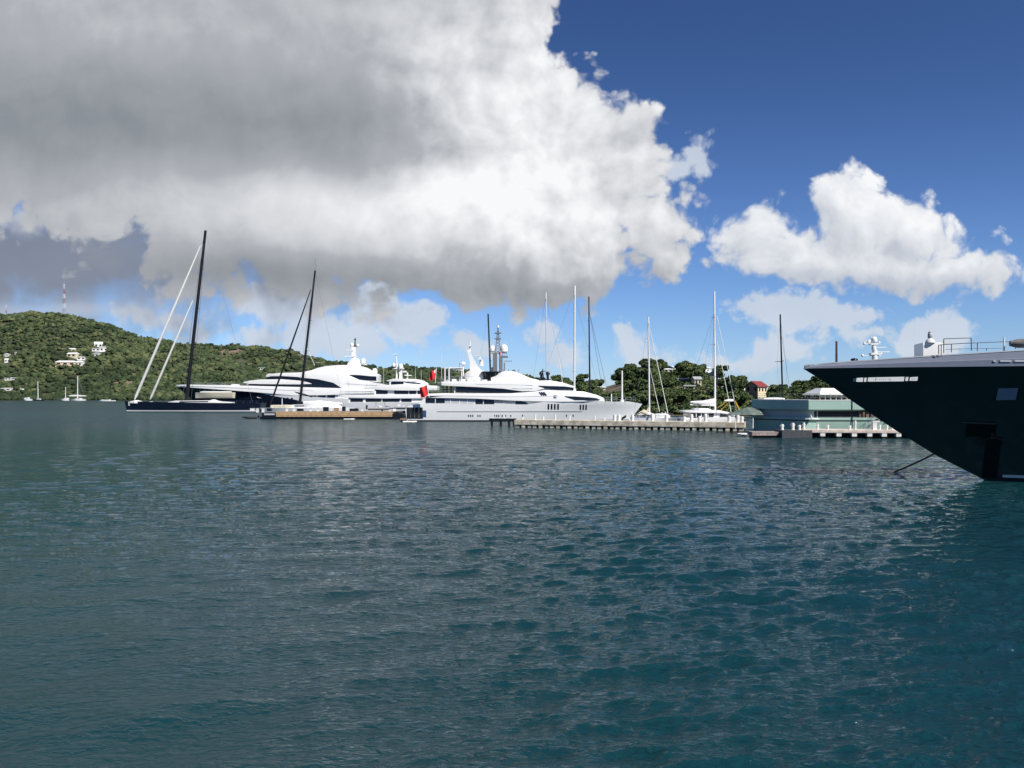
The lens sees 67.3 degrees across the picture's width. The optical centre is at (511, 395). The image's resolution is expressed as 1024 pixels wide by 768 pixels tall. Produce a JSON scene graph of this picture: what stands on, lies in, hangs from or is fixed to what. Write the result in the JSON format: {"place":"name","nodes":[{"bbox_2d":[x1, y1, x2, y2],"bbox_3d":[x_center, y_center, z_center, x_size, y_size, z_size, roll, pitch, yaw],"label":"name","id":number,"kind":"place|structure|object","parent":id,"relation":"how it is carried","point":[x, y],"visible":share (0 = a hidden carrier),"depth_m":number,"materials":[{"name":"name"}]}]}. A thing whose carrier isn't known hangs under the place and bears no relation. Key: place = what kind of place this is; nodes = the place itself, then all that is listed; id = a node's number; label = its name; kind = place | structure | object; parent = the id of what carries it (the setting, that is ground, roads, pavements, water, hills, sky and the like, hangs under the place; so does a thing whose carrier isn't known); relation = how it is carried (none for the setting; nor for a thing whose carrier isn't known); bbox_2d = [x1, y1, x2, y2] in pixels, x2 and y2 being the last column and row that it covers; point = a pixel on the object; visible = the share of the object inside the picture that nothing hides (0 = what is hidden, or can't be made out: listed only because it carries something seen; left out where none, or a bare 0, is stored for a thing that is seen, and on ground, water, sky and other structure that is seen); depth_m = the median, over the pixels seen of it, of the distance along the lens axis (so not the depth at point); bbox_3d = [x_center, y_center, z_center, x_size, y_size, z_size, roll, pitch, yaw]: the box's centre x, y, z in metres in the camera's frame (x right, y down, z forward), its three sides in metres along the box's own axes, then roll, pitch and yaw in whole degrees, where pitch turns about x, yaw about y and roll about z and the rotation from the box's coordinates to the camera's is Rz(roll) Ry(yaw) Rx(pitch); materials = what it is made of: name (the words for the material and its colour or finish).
{"place":"outdoors","nodes":[
{"label":"outdoors","id":0,"kind":"place"},
{"bbox_2d":[0,315,225,400],"bbox_3d":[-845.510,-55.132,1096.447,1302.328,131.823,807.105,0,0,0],"label":"hill","id":1,"kind":"structure","parent":0,"point":[61,369],"depth_m":903.93,"materials":[{"name":"green plant"}]},
{"bbox_2d":[55,361,75,366],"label":"villa","id":2,"kind":"object","parent":1,"relation":"on","point":[69,363],"visible":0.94,"depth_m":882.46,"materials":[{"name":"white concrete"}]},
{"bbox_2d":[67,352,78,358],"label":"house","id":3,"kind":"structure","parent":1,"relation":"on","point":[74,355],"depth_m":906.45,"materials":[{"name":"beige paint"}]},
{"bbox_2d":[0,394,191,400],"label":"shore mangrove","id":4,"kind":"object","parent":1,"relation":"on","point":[178,397],"visible":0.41,"depth_m":766.28,"materials":[{"name":"green plant"}]},
{"bbox_2d":[0,310,267,397],"bbox_3d":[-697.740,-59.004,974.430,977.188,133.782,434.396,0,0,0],"label":"hillside wood","id":5,"kind":"object","parent":1,"relation":"on","point":[140,351],"visible":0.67,"depth_m":902.44,"materials":[{"name":"green plant"}]},
{"bbox_2d":[211,347,469,383],"bbox_3d":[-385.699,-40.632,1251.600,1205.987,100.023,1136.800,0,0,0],"label":"hill","id":6,"kind":"structure","parent":0,"point":[242,359],"depth_m":1208.62,"materials":[{"name":"green plant"}]},
{"bbox_2d":[184,342,536,393],"bbox_3d":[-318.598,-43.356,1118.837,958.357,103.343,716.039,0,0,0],"label":"ridge wood","id":7,"kind":"object","parent":6,"relation":"on","point":[270,366],"visible":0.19,"depth_m":1182.42,"materials":[{"name":"green plant"}]},
{"bbox_2d":[0,401,1023,767],"bbox_3d":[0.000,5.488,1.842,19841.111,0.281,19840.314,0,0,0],"label":"sea water","id":8,"kind":"structure","parent":0,"point":[206,591],"depth_m":20.91,"materials":[{"name":"teal liquid"}]},
{"bbox_2d":[69,376,86,400],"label":"sailing yacht","id":9,"kind":"object","parent":8,"relation":"on","point":[78,399],"visible":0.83,"depth_m":747.68,"materials":[{"name":"white plastic"}]},
{"bbox_2d":[125,230,266,411],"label":"sailing yacht","id":10,"kind":"object","parent":8,"relation":"on","point":[213,405],"visible":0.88,"depth_m":260.37,"materials":[{"name":"black metal"}]},
{"bbox_2d":[195,391,234,401],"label":"launch","id":11,"kind":"object","parent":8,"relation":"on","point":[216,394],"visible":0.98,"depth_m":288.61,"materials":[{"name":"beige plastic"}]},
{"bbox_2d":[176,338,385,407],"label":"motor yacht","id":12,"kind":"object","parent":8,"relation":"on","point":[324,384],"visible":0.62,"depth_m":300.77,"materials":[{"name":"white metal"}]},
{"bbox_2d":[350,375,375,380],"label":"eye window","id":13,"kind":"structure","parent":12,"relation":"in","point":[361,377],"depth_m":302.07,"materials":[{"name":"black glass"}]},
{"bbox_2d":[260,270,348,411],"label":"sailing yacht","id":14,"kind":"object","parent":8,"relation":"on","point":[313,405],"visible":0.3,"depth_m":195.70,"materials":[{"name":"white metal"}]},
{"bbox_2d":[260,411,405,418],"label":"pontoon","id":15,"kind":"object","parent":8,"relation":"on","point":[330,415],"visible":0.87,"depth_m":177.00,"materials":[{"name":"brown wood"}]},
{"bbox_2d":[366,402,393,409],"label":"inflatable tender","id":16,"kind":"object","parent":15,"relation":"on","point":[376,407],"visible":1,"depth_m":183.28,"materials":[{"name":"white plastic"}]},
{"bbox_2d":[385,404,407,408],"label":"inflatable tender","id":17,"kind":"object","parent":15,"relation":"on","point":[399,406],"visible":0.59,"depth_m":189.17,"materials":[{"name":"white plastic"}]},
{"bbox_2d":[338,354,438,412],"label":"motor yacht","id":18,"kind":"object","parent":8,"relation":"on","point":[401,391],"visible":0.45,"depth_m":235.64,"materials":[{"name":"white metal"}]},
{"bbox_2d":[366,399,380,401],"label":"saloon window","id":19,"kind":"structure","parent":18,"relation":"in","point":[367,400],"depth_m":235.65,"materials":[{"name":"black glass"}]},
{"bbox_2d":[376,390,387,393],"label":"bridge window","id":20,"kind":"structure","parent":18,"relation":"in","point":[377,391],"depth_m":236.06,"materials":[{"name":"black glass"}]},
{"bbox_2d":[383,399,399,401],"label":"saloon window","id":21,"kind":"structure","parent":18,"relation":"in","point":[384,400],"depth_m":235.65,"materials":[{"name":"black glass"}]},
{"bbox_2d":[394,390,407,393],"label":"bridge window","id":22,"kind":"structure","parent":18,"relation":"in","point":[395,391],"depth_m":236.06,"materials":[{"name":"black glass"}]},
{"bbox_2d":[478,314,490,370],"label":"sailing yacht","id":23,"kind":"object","parent":8,"relation":"on","point":[489,344],"visible":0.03,"depth_m":204.82,"materials":[{"name":"black metal"}]},
{"bbox_2d":[489,415,516,425],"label":"jetty","id":24,"kind":"object","parent":8,"relation":"in","point":[500,420],"visible":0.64,"depth_m":138.95,"materials":[{"name":"black paint"}]},
{"bbox_2d":[400,325,641,420],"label":"motor yacht","id":25,"kind":"object","parent":8,"relation":"on","point":[478,394],"visible":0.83,"depth_m":160.68,"materials":[{"name":"silver metal"}]},
{"bbox_2d":[420,384,428,397],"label":"ensign","id":26,"kind":"object","parent":25,"relation":"attached to","point":[424,392],"visible":1,"depth_m":158.50,"materials":[{"name":"red fabric"}]},
{"bbox_2d":[429,368,436,382],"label":"ensign","id":27,"kind":"object","parent":25,"relation":"attached to","point":[433,375],"visible":1,"depth_m":160.97,"materials":[{"name":"red fabric"}]},
{"bbox_2d":[426,398,444,402],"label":"saloon window","id":28,"kind":"structure","parent":25,"relation":"in","point":[428,400],"depth_m":160.54,"materials":[{"name":"black glass"}]},
{"bbox_2d":[475,399,493,403],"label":"saloon window","id":29,"kind":"structure","parent":25,"relation":"in","point":[477,401],"depth_m":160.54,"materials":[{"name":"black glass"}]},
{"bbox_2d":[456,386,525,392],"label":"bridge window","id":30,"kind":"structure","parent":25,"relation":"in","point":[458,388],"depth_m":160.66,"materials":[{"name":"black glass"}]},
{"bbox_2d":[538,386,573,389],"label":"pilot window","id":31,"kind":"structure","parent":25,"relation":"in","point":[546,387],"depth_m":160.66,"materials":[{"name":"black glass"}]},
{"bbox_2d":[565,396,599,399],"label":"foredeck window","id":32,"kind":"structure","parent":25,"relation":"in","point":[573,397],"depth_m":160.74,"materials":[{"name":"black glass"}]},
{"bbox_2d":[533,292,563,378],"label":"sailing yacht","id":33,"kind":"object","parent":8,"relation":"on","point":[545,304],"visible":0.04,"depth_m":199.90,"materials":[{"name":"white metal"}]},
{"bbox_2d":[545,286,598,388],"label":"sailing yacht","id":34,"kind":"object","parent":8,"relation":"on","point":[574,312],"visible":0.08,"depth_m":204.88,"materials":[{"name":"white metal"}]},
{"bbox_2d":[588,296,608,398],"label":"sailing yacht","id":35,"kind":"object","parent":8,"relation":"on","point":[589,317],"visible":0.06,"depth_m":214.87,"materials":[{"name":"black metal"}]},
{"bbox_2d":[514,419,745,430],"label":"pier","id":36,"kind":"structure","parent":8,"relation":"in","point":[639,424],"depth_m":124.10,"materials":[{"name":"concrete"}]},
{"bbox_2d":[630,317,678,420],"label":"sailing yacht","id":37,"kind":"object","parent":8,"relation":"on","point":[643,415],"visible":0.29,"depth_m":140.81,"materials":[{"name":"white metal"}]},
{"bbox_2d":[676,291,739,421],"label":"catamaran","id":38,"kind":"object","parent":8,"relation":"on","point":[716,415],"visible":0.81,"depth_m":128.12,"materials":[{"name":"white plastic"}]},
{"bbox_2d":[683,412,713,416],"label":"saloon window","id":39,"kind":"structure","parent":38,"relation":"in","point":[687,414],"depth_m":125.92,"materials":[{"name":"black glass"}]},
{"bbox_2d":[751,314,789,422],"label":"sailing yacht","id":40,"kind":"object","parent":8,"relation":"on","point":[781,342],"visible":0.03,"depth_m":121.91,"materials":[{"name":"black metal"}]},
{"bbox_2d":[747,429,811,437],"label":"dock","id":41,"kind":"object","parent":8,"relation":"in","point":[788,433],"visible":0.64,"depth_m":98.87,"materials":[{"name":"concrete"}]},
{"bbox_2d":[835,341,837,395],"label":"sailing yacht","id":42,"kind":"object","parent":8,"relation":"on","point":[836,351],"depth_m":149.85,"materials":[{"name":"black metal"}]},
{"bbox_2d":[801,429,906,437],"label":"dock","id":43,"kind":"object","parent":8,"relation":"in","point":[851,433],"visible":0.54,"depth_m":98.63,"materials":[{"name":"grey concrete"}]},
{"bbox_2d":[728,388,890,430],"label":"building","id":44,"kind":"structure","parent":43,"relation":"on","point":[773,413],"depth_m":104.58,"materials":[{"name":"green paint"}]},
{"bbox_2d":[871,421,879,429],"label":"service pedestal","id":45,"kind":"object","parent":43,"relation":"on","point":[874,425],"visible":1,"depth_m":98.55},
{"bbox_2d":[804,331,1023,480],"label":"superyacht","id":46,"kind":"object","parent":8,"relation":"on","point":[964,411],"visible":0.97,"depth_m":49.07,"materials":[{"name":"black metal"}]},
{"bbox_2d":[850,334,889,360],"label":"radar mast","id":47,"kind":"object","parent":46,"relation":"on","point":[874,354],"visible":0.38,"depth_m":135.34,"materials":[{"name":"white metal"}]},
{"bbox_2d":[893,454,934,471],"bbox_3d":[27.792,4.557,52.851,0.168,2.268,5.288,0,0,-11],"label":"mooring chain","id":48,"kind":"object","parent":46,"relation":"attached to","point":[914,463],"visible":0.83,"depth_m":53.01,"materials":[{"name":"black paint"}]},
{"bbox_2d":[996,388,1019,400],"bbox_3d":[30.407,-0.051,47.218,1.194,0.772,0.465,0,0,27],"label":"shell door","id":49,"kind":"structure","parent":46,"relation":"in","point":[1003,393],"depth_m":47.18,"materials":[{"name":"blue paint"}]},
{"bbox_2d":[0,0,1023,388],"label":"sky","id":50,"kind":"structure","parent":0,"point":[847,171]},
{"bbox_2d":[600,375,755,416],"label":"hill","id":51,"kind":"structure","parent":0,"point":[612,388],"depth_m":310.56,"materials":[{"name":"green plant"}]},
{"bbox_2d":[550,375,563,380],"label":"broadleaf tree","id":52,"kind":"object","parent":51,"relation":"on","point":[554,378],"visible":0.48,"depth_m":378.43,"materials":[{"name":"green plant"}]},
{"bbox_2d":[557,378,572,385],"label":"broadleaf tree","id":53,"kind":"object","parent":51,"relation":"on","point":[567,380],"visible":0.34,"depth_m":334.96,"materials":[{"name":"green plant"}]},
{"bbox_2d":[575,373,588,382],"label":"broadleaf tree","id":54,"kind":"object","parent":51,"relation":"on","point":[581,377],"visible":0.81,"depth_m":377.59,"materials":[{"name":"green plant"}]},
{"bbox_2d":[575,384,592,393],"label":"broadleaf tree","id":55,"kind":"object","parent":51,"relation":"on","point":[583,388],"visible":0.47,"depth_m":230.13,"materials":[{"name":"green plant"}]},
{"bbox_2d":[584,380,598,385],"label":"broadleaf tree","id":56,"kind":"object","parent":51,"relation":"on","point":[594,382],"visible":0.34,"depth_m":320.51,"materials":[{"name":"green plant"}]},
{"bbox_2d":[588,384,602,392],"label":"broadleaf tree","id":57,"kind":"object","parent":51,"relation":"on","point":[595,387],"visible":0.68,"depth_m":292.24,"materials":[{"name":"green plant"}]},
{"bbox_2d":[610,374,620,381],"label":"broadleaf tree","id":58,"kind":"object","parent":51,"relation":"on","point":[614,378],"visible":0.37,"depth_m":366.59,"materials":[{"name":"green plant"}]},
{"bbox_2d":[614,368,629,378],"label":"broadleaf tree","id":59,"kind":"object","parent":51,"relation":"on","point":[617,372],"visible":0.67,"depth_m":338.55,"materials":[{"name":"green plant"}]},
{"bbox_2d":[616,392,632,401],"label":"broadleaf tree","id":60,"kind":"object","parent":51,"relation":"on","point":[625,394],"visible":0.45,"depth_m":229.57,"materials":[{"name":"green plant"}]},
{"bbox_2d":[623,372,631,379],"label":"broadleaf tree","id":61,"kind":"object","parent":51,"relation":"on","point":[626,375],"visible":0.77,"depth_m":329.76,"materials":[{"name":"green plant"}]},
{"bbox_2d":[623,382,635,392],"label":"broadleaf tree","id":62,"kind":"object","parent":51,"relation":"on","point":[628,387],"visible":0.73,"depth_m":250.09,"materials":[{"name":"green plant"}]},
{"bbox_2d":[624,363,637,370],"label":"broadleaf tree","id":63,"kind":"object","parent":51,"relation":"on","point":[631,365],"visible":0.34,"depth_m":363.19,"materials":[{"name":"green plant"}]},
{"bbox_2d":[628,375,637,382],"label":"broadleaf tree","id":64,"kind":"object","parent":51,"relation":"on","point":[633,378],"visible":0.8,"depth_m":314.24,"materials":[{"name":"green plant"}]},
{"bbox_2d":[632,393,646,403],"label":"broadleaf tree","id":65,"kind":"object","parent":51,"relation":"on","point":[641,398],"visible":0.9,"depth_m":221.56,"materials":[{"name":"green plant"}]},
{"bbox_2d":[635,368,643,378],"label":"broadleaf tree","id":66,"kind":"object","parent":51,"relation":"on","point":[638,375],"visible":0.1,"depth_m":305.03,"materials":[{"name":"green plant"}]},
{"bbox_2d":[630,390,652,404],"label":"broadleaf tree","id":67,"kind":"object","parent":51,"relation":"on","point":[644,392],"visible":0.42,"depth_m":224.48,"materials":[{"name":"green plant"}]},
{"bbox_2d":[634,379,654,391],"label":"broadleaf tree","id":68,"kind":"object","parent":51,"relation":"on","point":[640,383],"visible":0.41,"depth_m":241.27,"materials":[{"name":"green plant"}]},
{"bbox_2d":[638,358,651,367],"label":"broadleaf tree","id":69,"kind":"object","parent":51,"relation":"on","point":[641,362],"visible":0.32,"depth_m":347.59,"materials":[{"name":"green plant"}]},
{"bbox_2d":[643,363,658,371],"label":"broadleaf tree","id":70,"kind":"object","parent":51,"relation":"on","point":[652,365],"visible":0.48,"depth_m":313.42,"materials":[{"name":"green plant"}]},
{"bbox_2d":[642,384,660,393],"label":"broadleaf tree","id":71,"kind":"object","parent":51,"relation":"on","point":[645,387],"visible":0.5,"depth_m":237.08,"materials":[{"name":"green plant"}]},
{"bbox_2d":[644,368,661,379],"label":"broadleaf tree","id":72,"kind":"object","parent":51,"relation":"on","point":[653,372],"visible":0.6,"depth_m":271.13,"materials":[{"name":"green plant"}]},
{"bbox_2d":[645,359,661,369],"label":"broadleaf tree","id":73,"kind":"object","parent":51,"relation":"on","point":[655,362],"visible":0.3,"depth_m":323.00,"materials":[{"name":"green plant"}]},
{"bbox_2d":[651,389,672,405],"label":"broadleaf tree","id":74,"kind":"object","parent":51,"relation":"on","point":[667,395],"visible":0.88,"depth_m":220.91,"materials":[{"name":"green plant"}]},
{"bbox_2d":[657,359,667,370],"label":"broadleaf tree","id":75,"kind":"object","parent":51,"relation":"on","point":[663,363],"visible":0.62,"depth_m":328.67,"materials":[{"name":"green plant"}]},
{"bbox_2d":[657,377,679,389],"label":"broadleaf tree","id":76,"kind":"object","parent":51,"relation":"on","point":[671,382],"visible":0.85,"depth_m":245.19,"materials":[{"name":"green plant"}]},
{"bbox_2d":[669,391,690,403],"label":"broadleaf tree","id":77,"kind":"object","parent":51,"relation":"on","point":[679,396],"visible":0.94,"depth_m":228.94,"materials":[{"name":"green plant"}]},
{"bbox_2d":[677,364,693,377],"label":"broadleaf tree","id":78,"kind":"object","parent":51,"relation":"on","point":[681,368],"visible":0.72,"depth_m":298.32,"materials":[{"name":"green plant"}]},
{"bbox_2d":[636,405,745,412],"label":"marina shrubbery","id":79,"kind":"object","parent":51,"relation":"on","point":[663,409],"visible":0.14,"depth_m":210.24,"materials":[{"name":"green plant"}]},
{"bbox_2d":[685,366,704,378],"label":"broadleaf tree","id":80,"kind":"object","parent":51,"relation":"on","point":[698,369],"visible":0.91,"depth_m":281.54,"materials":[{"name":"green plant"}]},
{"bbox_2d":[690,376,701,384],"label":"house","id":81,"kind":"structure","parent":51,"relation":"on","point":[694,379],"depth_m":271.92,"materials":[{"name":"white concrete"}]},
{"bbox_2d":[704,396,721,406],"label":"broadleaf tree","id":82,"kind":"object","parent":51,"relation":"on","point":[718,403],"visible":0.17,"depth_m":211.26,"materials":[{"name":"green plant"}]},
{"bbox_2d":[598,369,831,407],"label":"knoll scrub","id":83,"kind":"object","parent":51,"relation":"on","point":[693,394],"visible":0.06,"depth_m":269.12,"materials":[{"name":"green plant"}]},
{"bbox_2d":[705,386,726,399],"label":"broadleaf tree","id":84,"kind":"object","parent":51,"relation":"on","point":[721,394],"visible":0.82,"depth_m":232.55,"materials":[{"name":"green plant"}]},
{"bbox_2d":[712,364,728,377],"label":"broadleaf tree","id":85,"kind":"object","parent":51,"relation":"on","point":[719,372],"visible":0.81,"depth_m":321.08,"materials":[{"name":"green plant"}]},
{"bbox_2d":[716,378,726,385],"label":"broadleaf tree","id":86,"kind":"object","parent":51,"relation":"on","point":[720,382],"visible":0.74,"depth_m":285.46,"materials":[{"name":"green plant"}]},
{"bbox_2d":[723,381,739,396],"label":"broadleaf tree","id":87,"kind":"object","parent":51,"relation":"on","point":[734,384],"visible":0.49,"depth_m":233.79,"materials":[{"name":"green plant"}]},
{"bbox_2d":[725,377,737,381],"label":"broadleaf tree","id":88,"kind":"object","parent":51,"relation":"on","point":[733,379],"visible":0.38,"depth_m":283.20,"materials":[{"name":"green plant"}]},
{"bbox_2d":[727,390,749,406],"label":"broadleaf tree","id":89,"kind":"object","parent":51,"relation":"on","point":[741,397],"visible":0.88,"depth_m":207.96,"materials":[{"name":"green plant"}]},
{"bbox_2d":[732,375,748,383],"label":"broadleaf tree","id":90,"kind":"object","parent":51,"relation":"on","point":[742,378],"visible":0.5,"depth_m":305.60,"materials":[{"name":"green plant"}]},
{"bbox_2d":[737,382,745,388],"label":"broadleaf tree","id":91,"kind":"object","parent":51,"relation":"on","point":[741,385],"visible":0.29,"depth_m":290.38,"materials":[{"name":"green plant"}]},
{"bbox_2d":[744,381,768,399],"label":"hall","id":92,"kind":"structure","parent":51,"relation":"on","point":[753,388],"depth_m":252.96,"materials":[{"name":"beige paint"}]},
{"bbox_2d":[766,386,783,392],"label":"broadleaf tree","id":93,"kind":"object","parent":51,"relation":"on","point":[774,389],"visible":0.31,"depth_m":229.14,"materials":[{"name":"green plant"}]},
{"bbox_2d":[769,385,791,392],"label":"broadleaf tree","id":94,"kind":"object","parent":51,"relation":"on","point":[786,389],"visible":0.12,"depth_m":233.58,"materials":[{"name":"green plant"}]},
{"bbox_2d":[775,391,789,397],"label":"broadleaf tree","id":95,"kind":"object","parent":51,"relation":"on","point":[779,395],"visible":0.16,"depth_m":206.28,"materials":[{"name":"green plant"}]},
{"bbox_2d":[787,391,804,398],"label":"broadleaf tree","id":96,"kind":"object","parent":51,"relation":"on","point":[796,396],"visible":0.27,"depth_m":211.94,"materials":[{"name":"green plant"}]},
{"bbox_2d":[790,380,807,387],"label":"broadleaf tree","id":97,"kind":"object","parent":51,"relation":"on","point":[797,382],"visible":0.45,"depth_m":291.17,"materials":[{"name":"green plant"}]},
{"bbox_2d":[791,384,810,389],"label":"broadleaf tree","id":98,"kind":"object","parent":51,"relation":"on","point":[799,386],"visible":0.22,"depth_m":249.42,"materials":[{"name":"green plant"}]},
{"bbox_2d":[801,389,828,398],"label":"broadleaf tree","id":99,"kind":"object","parent":51,"relation":"on","point":[803,396],"visible":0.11,"depth_m":199.97,"materials":[{"name":"green plant"}]},
{"bbox_2d":[810,376,823,385],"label":"broadleaf tree","id":100,"kind":"object","parent":51,"relation":"on","point":[816,381],"visible":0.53,"depth_m":264.76,"materials":[{"name":"green plant"}]},
{"bbox_2d":[819,382,829,387],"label":"broadleaf tree","id":101,"kind":"object","parent":51,"relation":"on","point":[824,385],"visible":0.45,"depth_m":255.86,"materials":[{"name":"green plant"}]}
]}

